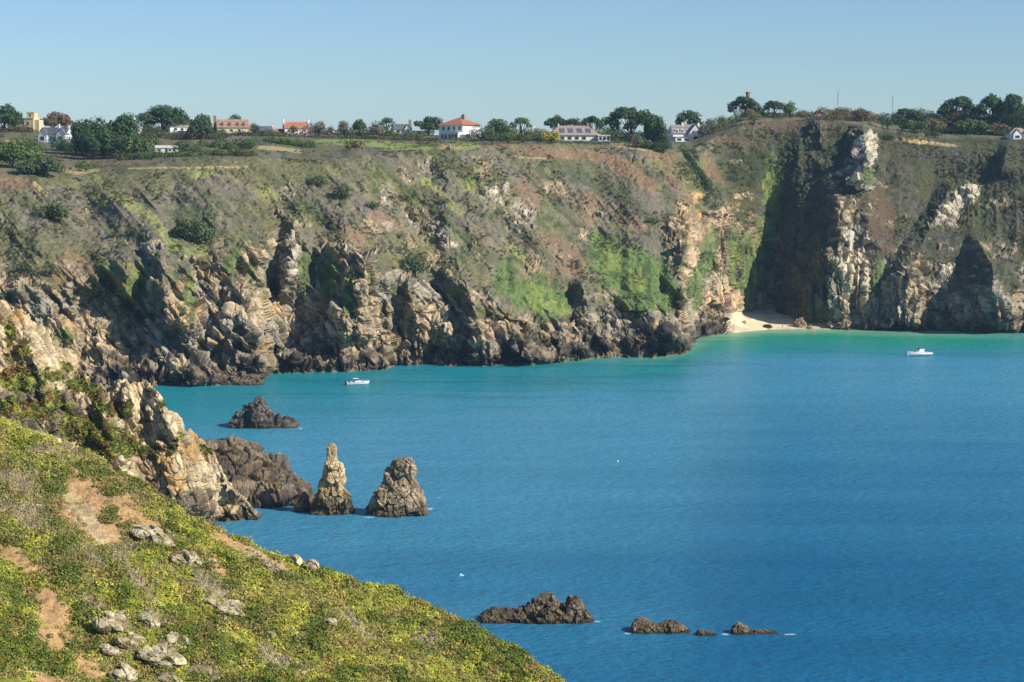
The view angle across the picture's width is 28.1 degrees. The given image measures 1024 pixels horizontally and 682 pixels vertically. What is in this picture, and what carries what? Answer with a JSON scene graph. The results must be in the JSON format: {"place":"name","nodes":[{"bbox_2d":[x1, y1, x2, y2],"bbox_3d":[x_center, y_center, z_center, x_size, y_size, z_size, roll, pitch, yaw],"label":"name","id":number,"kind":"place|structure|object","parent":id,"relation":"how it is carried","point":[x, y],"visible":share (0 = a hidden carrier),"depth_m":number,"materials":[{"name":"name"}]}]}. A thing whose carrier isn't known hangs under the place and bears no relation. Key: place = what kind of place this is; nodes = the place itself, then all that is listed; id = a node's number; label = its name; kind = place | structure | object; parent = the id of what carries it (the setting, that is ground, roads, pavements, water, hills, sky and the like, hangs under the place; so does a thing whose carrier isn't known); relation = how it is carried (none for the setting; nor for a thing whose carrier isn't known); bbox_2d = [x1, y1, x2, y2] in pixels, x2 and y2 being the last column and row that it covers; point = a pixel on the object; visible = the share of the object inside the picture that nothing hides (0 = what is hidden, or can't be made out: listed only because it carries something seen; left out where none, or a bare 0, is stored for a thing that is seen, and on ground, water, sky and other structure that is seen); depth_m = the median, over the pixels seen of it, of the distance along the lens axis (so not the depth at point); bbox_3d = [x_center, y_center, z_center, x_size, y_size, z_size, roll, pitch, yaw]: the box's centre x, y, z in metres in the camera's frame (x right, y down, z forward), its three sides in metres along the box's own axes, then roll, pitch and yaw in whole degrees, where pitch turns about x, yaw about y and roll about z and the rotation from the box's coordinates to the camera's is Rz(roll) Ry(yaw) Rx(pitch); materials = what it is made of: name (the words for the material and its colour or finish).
{"place":"outdoors","nodes":[
{"label":"outdoors","id":0,"kind":"place"},
{"bbox_2d":[0,300,261,525],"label":"headland","id":1,"kind":"structure","parent":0,"point":[190,474],"depth_m":395.66,"materials":[{"name":"stone"}]},
{"bbox_2d":[0,315,213,463],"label":"turf","id":2,"kind":"structure","parent":1,"relation":"on","point":[130,443],"depth_m":390.40,"materials":[{"name":"green plant"}]},
{"bbox_2d":[0,424,554,681],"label":"hillside","id":3,"kind":"structure","parent":0,"point":[50,615],"depth_m":139.94,"materials":[{"name":"plant"}]},
{"bbox_2d":[97,643,121,656],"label":"rock outcrop","id":4,"kind":"object","parent":3,"relation":"on","point":[107,649],"visible":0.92,"depth_m":129.10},
{"bbox_2d":[91,610,130,633],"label":"rock outcrop","id":5,"kind":"object","parent":3,"relation":"on","point":[107,623],"visible":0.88,"depth_m":131.37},
{"bbox_2d":[107,662,138,681],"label":"rock outcrop","id":6,"kind":"object","parent":3,"relation":"on","point":[125,672],"visible":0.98,"depth_m":126.67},
{"bbox_2d":[111,631,145,648],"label":"rock outcrop","id":7,"kind":"object","parent":3,"relation":"on","point":[121,641],"visible":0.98,"depth_m":130.61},
{"bbox_2d":[139,614,160,627],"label":"rock outcrop","id":8,"kind":"object","parent":3,"relation":"on","point":[146,619],"visible":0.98,"depth_m":133.33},
{"bbox_2d":[129,523,185,548],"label":"rock outcrop","id":9,"kind":"object","parent":3,"relation":"on","point":[154,532],"visible":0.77,"depth_m":145.67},
{"bbox_2d":[137,643,187,668],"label":"rock outcrop","id":10,"kind":"object","parent":3,"relation":"on","point":[159,654],"visible":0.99,"depth_m":129.61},
{"bbox_2d":[158,672,183,681],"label":"rock outcrop","id":11,"kind":"object","parent":3,"relation":"on","point":[172,676],"visible":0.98,"depth_m":127.86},
{"bbox_2d":[158,631,190,650],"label":"rock outcrop","id":12,"kind":"object","parent":3,"relation":"on","point":[169,638],"visible":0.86,"depth_m":132.04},
{"bbox_2d":[169,549,199,567],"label":"rock outcrop","id":13,"kind":"object","parent":3,"relation":"on","point":[184,555],"visible":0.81,"depth_m":143.43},
{"bbox_2d":[203,597,245,617],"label":"rock outcrop","id":14,"kind":"object","parent":3,"relation":"on","point":[232,606],"visible":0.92,"depth_m":138.63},
{"bbox_2d":[0,416,564,681],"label":"heath","id":15,"kind":"object","parent":3,"relation":"on","point":[173,516],"visible":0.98,"depth_m":140.36,"materials":[{"name":"green plant"}]},
{"bbox_2d":[303,559,319,570],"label":"rock outcrop","id":16,"kind":"object","parent":3,"relation":"on","point":[313,564],"visible":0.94,"depth_m":147.96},
{"bbox_2d":[0,113,1023,386],"bbox_3d":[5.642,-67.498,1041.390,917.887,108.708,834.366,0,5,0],"label":"cliff terrain","id":17,"kind":"structure","parent":0,"point":[216,319],"depth_m":801.42,"materials":[{"name":"stone"}]},
{"bbox_2d":[0,103,23,132],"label":"tree","id":18,"kind":"object","parent":17,"relation":"on","point":[10,114],"visible":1,"depth_m":1008.88,"materials":[{"name":"green plant"}]},
{"bbox_2d":[0,123,34,131],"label":"thicket","id":19,"kind":"object","parent":17,"relation":"on","point":[16,128],"visible":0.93,"depth_m":1027.10,"materials":[{"name":"green plant"}]},
{"bbox_2d":[0,143,43,166],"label":"bush","id":20,"kind":"object","parent":17,"relation":"on","point":[11,152],"visible":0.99,"depth_m":759.13,"materials":[{"name":"green plant"}]},
{"bbox_2d":[0,135,45,150],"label":"thicket","id":21,"kind":"object","parent":17,"relation":"on","point":[23,143],"visible":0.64,"depth_m":894.79,"materials":[{"name":"green plant"}]},
{"bbox_2d":[7,112,42,131],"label":"house","id":22,"kind":"structure","parent":17,"relation":"on","point":[33,121],"depth_m":1032.65,"materials":[{"name":"yellow paint"}]},
{"bbox_2d":[12,260,37,276],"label":"bush","id":23,"kind":"object","parent":17,"relation":"on","point":[28,267],"visible":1,"depth_m":685.58,"materials":[{"name":"green plant"}]},
{"bbox_2d":[15,157,64,175],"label":"bush","id":24,"kind":"object","parent":17,"relation":"on","point":[43,165],"visible":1,"depth_m":745.13,"materials":[{"name":"green plant"}]},
{"bbox_2d":[29,203,68,218],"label":"bush","id":25,"kind":"object","parent":17,"relation":"on","point":[56,209],"visible":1,"depth_m":720.13,"materials":[{"name":"green plant"}]},
{"bbox_2d":[40,263,62,277],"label":"bush","id":26,"kind":"object","parent":17,"relation":"on","point":[50,269],"visible":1,"depth_m":685.65,"materials":[{"name":"green plant"}]},
{"bbox_2d":[37,123,71,142],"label":"house","id":27,"kind":"structure","parent":17,"relation":"on","point":[45,134],"depth_m":951.14,"materials":[{"name":"paint"}]},
{"bbox_2d":[40,111,72,126],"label":"tree","id":28,"kind":"object","parent":17,"relation":"on","point":[54,119],"visible":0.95,"depth_m":1053.47,"materials":[{"name":"brown plant"}]},
{"bbox_2d":[48,134,120,158],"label":"thicket","id":29,"kind":"object","parent":17,"relation":"on","point":[64,144],"visible":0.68,"depth_m":889.60,"materials":[{"name":"green plant"}]},
{"bbox_2d":[70,116,107,154],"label":"tree","id":30,"kind":"object","parent":17,"relation":"on","point":[79,131],"visible":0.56,"depth_m":869.03,"materials":[{"name":"green plant"}]},
{"bbox_2d":[78,125,124,157],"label":"tree","id":31,"kind":"object","parent":17,"relation":"on","point":[105,143],"visible":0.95,"depth_m":840.16,"materials":[{"name":"green plant"}]},
{"bbox_2d":[102,113,139,154],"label":"tree","id":32,"kind":"object","parent":17,"relation":"on","point":[126,124],"visible":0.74,"depth_m":855.93,"materials":[{"name":"green plant"}]},
{"bbox_2d":[117,132,153,154],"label":"bush","id":33,"kind":"object","parent":17,"relation":"on","point":[134,145],"visible":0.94,"depth_m":832.76,"materials":[{"name":"green plant"}]},
{"bbox_2d":[115,148,161,159],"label":"thicket","id":34,"kind":"object","parent":17,"relation":"on","point":[147,155],"visible":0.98,"depth_m":810.53,"materials":[{"name":"green plant"}]},
{"bbox_2d":[138,125,176,138],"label":"thicket","id":35,"kind":"object","parent":17,"relation":"on","point":[153,131],"visible":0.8,"depth_m":973.86,"materials":[{"name":"green plant"}]},
{"bbox_2d":[136,104,192,132],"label":"pine tree","id":36,"kind":"object","parent":17,"relation":"on","point":[167,115],"visible":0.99,"depth_m":1008.19,"materials":[{"name":"green plant"}]},
{"bbox_2d":[134,150,205,156],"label":"hedge","id":37,"kind":"object","parent":17,"relation":"on","point":[181,154],"visible":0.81,"depth_m":807.03,"materials":[{"name":"green plant"}]},
{"bbox_2d":[163,117,193,131],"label":"house","id":38,"kind":"structure","parent":17,"relation":"on","point":[178,128],"depth_m":1034.27,"materials":[{"name":"paint"}]},
{"bbox_2d":[170,219,216,241],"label":"bush","id":39,"kind":"object","parent":17,"relation":"on","point":[191,230],"visible":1,"depth_m":714.01,"materials":[{"name":"green plant"}]},
{"bbox_2d":[170,128,224,138],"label":"thicket","id":40,"kind":"object","parent":17,"relation":"on","point":[186,136],"visible":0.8,"depth_m":964.10,"materials":[{"name":"green plant"}]},
{"bbox_2d":[186,113,213,139],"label":"tree","id":41,"kind":"object","parent":17,"relation":"on","point":[202,124],"visible":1,"depth_m":952.87,"materials":[{"name":"green plant"}]},
{"bbox_2d":[174,148,258,155],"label":"thicket","id":42,"kind":"object","parent":17,"relation":"on","point":[232,153],"visible":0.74,"depth_m":802.54,"materials":[{"name":"green plant"}]},
{"bbox_2d":[213,141,238,150],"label":"bush","id":43,"kind":"object","parent":17,"relation":"on","point":[224,145],"visible":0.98,"depth_m":840.87,"materials":[{"name":"green plant"}]},
{"bbox_2d":[197,138,257,148],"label":"thicket","id":44,"kind":"object","parent":17,"relation":"on","point":[200,142],"visible":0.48,"depth_m":882.37,"materials":[{"name":"green plant"}]},
{"bbox_2d":[213,115,256,132],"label":"house","id":45,"kind":"structure","parent":17,"relation":"on","point":[234,125],"depth_m":1034.50,"materials":[{"name":"ceramic"}]},
{"bbox_2d":[263,136,318,147],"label":"hedge","id":46,"kind":"object","parent":17,"relation":"on","point":[280,140],"visible":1,"depth_m":930.01,"materials":[{"name":"green plant"}]},
{"bbox_2d":[282,117,308,135],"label":"house","id":47,"kind":"structure","parent":17,"relation":"on","point":[286,126],"depth_m":1033.31,"materials":[{"name":"orange tile"}]},
{"bbox_2d":[269,132,339,138],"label":"hedge","id":48,"kind":"object","parent":17,"relation":"on","point":[304,135],"visible":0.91,"depth_m":1002.08,"materials":[{"name":"green plant"}]},
{"bbox_2d":[306,175,327,186],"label":"bush","id":49,"kind":"object","parent":17,"relation":"on","point":[321,182],"visible":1,"depth_m":780.25,"materials":[{"name":"green plant"}]},
{"bbox_2d":[332,182,355,199],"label":"bush","id":50,"kind":"object","parent":17,"relation":"on","point":[343,192],"visible":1,"depth_m":775.87,"materials":[{"name":"green plant"}]},
{"bbox_2d":[344,140,365,149],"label":"bush","id":51,"kind":"object","parent":17,"relation":"on","point":[352,144],"visible":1,"depth_m":865.70,"materials":[{"name":"brown plant"}]},
{"bbox_2d":[350,119,366,135],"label":"tree","id":52,"kind":"object","parent":17,"relation":"on","point":[360,126],"visible":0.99,"depth_m":997.89,"materials":[{"name":"green plant"}]},
{"bbox_2d":[334,124,392,135],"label":"thicket","id":53,"kind":"object","parent":17,"relation":"on","point":[351,133],"visible":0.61,"depth_m":1011.90,"materials":[{"name":"green plant"}]},
{"bbox_2d":[339,134,438,140],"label":"hedge","id":54,"kind":"object","parent":17,"relation":"on","point":[345,136],"visible":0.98,"depth_m":972.73,"materials":[{"name":"green plant"}]},
{"bbox_2d":[391,119,411,134],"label":"house","id":55,"kind":"structure","parent":17,"relation":"on","point":[396,127],"depth_m":1034.91,"materials":[{"name":"stone"}]},
{"bbox_2d":[385,129,427,136],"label":"thicket","id":56,"kind":"object","parent":17,"relation":"on","point":[395,133],"visible":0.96,"depth_m":1006.83,"materials":[{"name":"green plant"}]},
{"bbox_2d":[399,251,430,275],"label":"bush","id":57,"kind":"object","parent":17,"relation":"on","point":[414,267],"visible":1,"depth_m":753.91,"materials":[{"name":"green plant"}]},
{"bbox_2d":[413,116,442,135],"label":"tree","id":58,"kind":"object","parent":17,"relation":"on","point":[428,123],"visible":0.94,"depth_m":1032.34,"materials":[{"name":"green plant"}]},
{"bbox_2d":[439,114,480,139],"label":"house","id":59,"kind":"structure","parent":17,"relation":"on","point":[459,127],"depth_m":977.62,"materials":[{"name":"paint"}]},
{"bbox_2d":[465,123,521,140],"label":"thicket","id":60,"kind":"object","parent":17,"relation":"on","point":[478,136],"visible":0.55,"depth_m":962.08,"materials":[{"name":"green plant"}]},
{"bbox_2d":[483,119,509,140],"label":"pine tree","id":61,"kind":"object","parent":17,"relation":"on","point":[495,123],"visible":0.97,"depth_m":948.89,"materials":[{"name":"green plant"}]},
{"bbox_2d":[0,113,1023,345],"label":"scrub","id":62,"kind":"object","parent":17,"relation":"on","point":[694,152],"visible":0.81,"depth_m":844.58,"materials":[{"name":"green plant"}]},
{"bbox_2d":[509,117,531,133],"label":"pine tree","id":63,"kind":"object","parent":17,"relation":"on","point":[522,121],"visible":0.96,"depth_m":968.63,"materials":[{"name":"green plant"}]},
{"bbox_2d":[540,130,561,142],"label":"bush","id":64,"kind":"object","parent":17,"relation":"on","point":[551,137],"visible":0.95,"depth_m":913.50,"materials":[{"name":"yellow plant"}]},
{"bbox_2d":[543,114,566,129],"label":"pine tree","id":65,"kind":"object","parent":17,"relation":"on","point":[554,121],"visible":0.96,"depth_m":1042.78,"materials":[{"name":"green plant"}]},
{"bbox_2d":[552,122,610,140],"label":"house","id":66,"kind":"structure","parent":17,"relation":"on","point":[583,133],"depth_m":978.96,"materials":[{"name":"paint"}]},
{"bbox_2d":[578,115,603,130],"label":"pine tree","id":67,"kind":"object","parent":17,"relation":"on","point":[593,119],"visible":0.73,"depth_m":1022.86,"materials":[{"name":"green plant"}]},
{"bbox_2d":[593,125,644,142],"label":"thicket","id":68,"kind":"object","parent":17,"relation":"on","point":[622,137],"visible":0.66,"depth_m":972.38,"materials":[{"name":"green plant"}]},
{"bbox_2d":[601,105,649,142],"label":"pine tree","id":69,"kind":"object","parent":17,"relation":"on","point":[629,114],"visible":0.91,"depth_m":943.73,"materials":[{"name":"green plant"}]},
{"bbox_2d":[640,111,668,148],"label":"tree","id":70,"kind":"object","parent":17,"relation":"on","point":[653,127],"visible":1,"depth_m":899.13,"materials":[{"name":"green plant"}]},
{"bbox_2d":[651,139,672,153],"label":"bush","id":71,"kind":"object","parent":17,"relation":"on","point":[659,144],"visible":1,"depth_m":900.79,"materials":[{"name":"green plant"}]},
{"bbox_2d":[669,122,705,141],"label":"house","id":72,"kind":"structure","parent":17,"relation":"on","point":[682,133],"depth_m":1021.62,"materials":[{"name":"paint"}]},
{"bbox_2d":[674,110,703,124],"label":"pine tree","id":73,"kind":"object","parent":17,"relation":"on","point":[691,117],"visible":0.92,"depth_m":1058.01,"materials":[{"name":"green plant"}]},
{"bbox_2d":[677,144,712,190],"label":"thicket","id":74,"kind":"object","parent":17,"relation":"on","point":[698,172],"visible":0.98,"depth_m":913.98,"materials":[{"name":"green plant"}]},
{"bbox_2d":[699,114,740,133],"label":"thicket","id":75,"kind":"object","parent":17,"relation":"on","point":[707,128],"visible":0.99,"depth_m":1018.43,"materials":[{"name":"green plant"}]},
{"bbox_2d":[727,95,761,112],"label":"pine tree","id":76,"kind":"object","parent":17,"relation":"on","point":[750,103],"visible":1,"depth_m":1055.51,"materials":[{"name":"green plant"}]},
{"bbox_2d":[763,100,783,114],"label":"pine tree","id":77,"kind":"object","parent":17,"relation":"on","point":[775,104],"visible":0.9,"depth_m":1047.35,"materials":[{"name":"green plant"}]},
{"bbox_2d":[756,108,814,116],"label":"thicket","id":78,"kind":"object","parent":17,"relation":"on","point":[785,114],"visible":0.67,"depth_m":1049.83,"materials":[{"name":"green plant"}]},
{"bbox_2d":[779,100,797,117],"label":"tree","id":79,"kind":"object","parent":17,"relation":"on","point":[788,108],"visible":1,"depth_m":1036.70,"materials":[{"name":"green plant"}]},
{"bbox_2d":[814,106,882,121],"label":"thicket","id":80,"kind":"object","parent":17,"relation":"on","point":[823,114],"visible":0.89,"depth_m":1026.14,"materials":[{"name":"brown plant"}]},
{"bbox_2d":[849,107,872,121],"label":"bush","id":81,"kind":"object","parent":17,"relation":"on","point":[861,112],"visible":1,"depth_m":1039.64,"materials":[{"name":"brown plant"}]},
{"bbox_2d":[894,108,922,119],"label":"pine tree","id":82,"kind":"object","parent":17,"relation":"on","point":[904,110],"visible":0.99,"depth_m":1057.82,"materials":[{"name":"green plant"}]},
{"bbox_2d":[877,106,946,125],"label":"thicket","id":83,"kind":"object","parent":17,"relation":"on","point":[914,118],"visible":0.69,"depth_m":1058.66,"materials":[{"name":"green plant"}]},
{"bbox_2d":[897,119,928,131],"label":"bush","id":84,"kind":"object","parent":17,"relation":"on","point":[910,124],"visible":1,"depth_m":1020.17,"materials":[{"name":"green plant"}]},
{"bbox_2d":[923,117,946,131],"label":"bush","id":85,"kind":"object","parent":17,"relation":"on","point":[933,124],"visible":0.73,"depth_m":1027.98,"materials":[{"name":"brown plant"}]},
{"bbox_2d":[936,96,975,116],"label":"pine tree","id":86,"kind":"object","parent":17,"relation":"on","point":[963,103],"visible":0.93,"depth_m":1060.42,"materials":[{"name":"green plant"}]},
{"bbox_2d":[932,110,985,125],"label":"thicket","id":87,"kind":"object","parent":17,"relation":"on","point":[954,118],"visible":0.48,"depth_m":1057.93,"materials":[{"name":"green plant"}]},
{"bbox_2d":[952,118,989,133],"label":"bush","id":88,"kind":"object","parent":17,"relation":"on","point":[971,124],"visible":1,"depth_m":1025.62,"materials":[{"name":"green plant"}]},
{"bbox_2d":[930,126,1023,134],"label":"thicket","id":89,"kind":"object","parent":17,"relation":"on","point":[975,132],"visible":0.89,"depth_m":1025.29,"materials":[{"name":"green plant"}]},
{"bbox_2d":[969,92,1011,121],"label":"pine tree","id":90,"kind":"object","parent":17,"relation":"on","point":[991,101],"visible":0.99,"depth_m":1045.21,"materials":[{"name":"green plant"}]},
{"bbox_2d":[964,108,1023,128],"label":"thicket","id":91,"kind":"object","parent":17,"relation":"on","point":[1011,122],"visible":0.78,"depth_m":1040.98,"materials":[{"name":"green plant"}]},
{"bbox_2d":[993,93,1023,120],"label":"tree","id":92,"kind":"object","parent":17,"relation":"on","point":[1014,101],"visible":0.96,"depth_m":1041.15,"materials":[{"name":"green plant"}]},
{"bbox_2d":[1005,128,1023,138],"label":"house","id":93,"kind":"structure","parent":17,"relation":"on","point":[1016,133],"depth_m":1002.00,"materials":[{"name":"paint"}]},
{"bbox_2d":[0,0,1023,138],"label":"sky","id":94,"kind":"structure","parent":0,"point":[330,62],"materials":[{"name":"blue"}]},
{"bbox_2d":[152,329,1023,681],"bbox_3d":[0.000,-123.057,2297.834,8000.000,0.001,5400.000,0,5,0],"label":"sea","id":95,"kind":"structure","parent":0,"point":[834,505],"depth_m":447.66,"materials":[{"name":"liquid"}]},
{"bbox_2d":[168,371,264,384],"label":"sea rock","id":96,"kind":"object","parent":95,"relation":"in","point":[239,378],"visible":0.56,"depth_m":678.43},
{"bbox_2d":[198,435,314,507],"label":"rocky point","id":97,"kind":"structure","parent":95,"relation":"in","point":[256,475],"depth_m":436.89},
{"bbox_2d":[228,396,299,428],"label":"sea rock","id":98,"kind":"object","parent":95,"relation":"in","point":[257,413],"visible":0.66,"depth_m":566.75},
{"bbox_2d":[293,492,309,511],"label":"sea rock","id":99,"kind":"object","parent":95,"relation":"in","point":[303,503],"visible":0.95,"depth_m":429.51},
{"bbox_2d":[308,443,354,514],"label":"sea stack","id":100,"kind":"object","parent":95,"relation":"in","point":[332,495],"visible":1,"depth_m":425.69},
{"bbox_2d":[365,457,429,517],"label":"sea stack","id":101,"kind":"object","parent":95,"relation":"in","point":[398,493],"visible":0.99,"depth_m":423.91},
{"bbox_2d":[479,592,593,624],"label":"sea rock","id":102,"kind":"object","parent":95,"relation":"in","point":[546,608],"visible":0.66,"depth_m":324.58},
{"bbox_2d":[631,616,690,633],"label":"sea rock","id":103,"kind":"object","parent":95,"relation":"in","point":[642,625],"visible":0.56,"depth_m":317.52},
{"bbox_2d":[731,622,778,634],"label":"sea rock","id":104,"kind":"object","parent":95,"relation":"in","point":[738,628],"visible":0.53,"depth_m":316.83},
{"bbox_2d":[907,348,932,355],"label":"motorboat","id":105,"kind":"object","parent":95,"relation":"on","point":[919,352],"visible":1,"depth_m":781.65,"materials":[{"name":"plastic"}]},
{"bbox_2d":[722,309,849,333],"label":"beach","id":106,"kind":"structure","parent":0,"point":[756,320],"depth_m":920.60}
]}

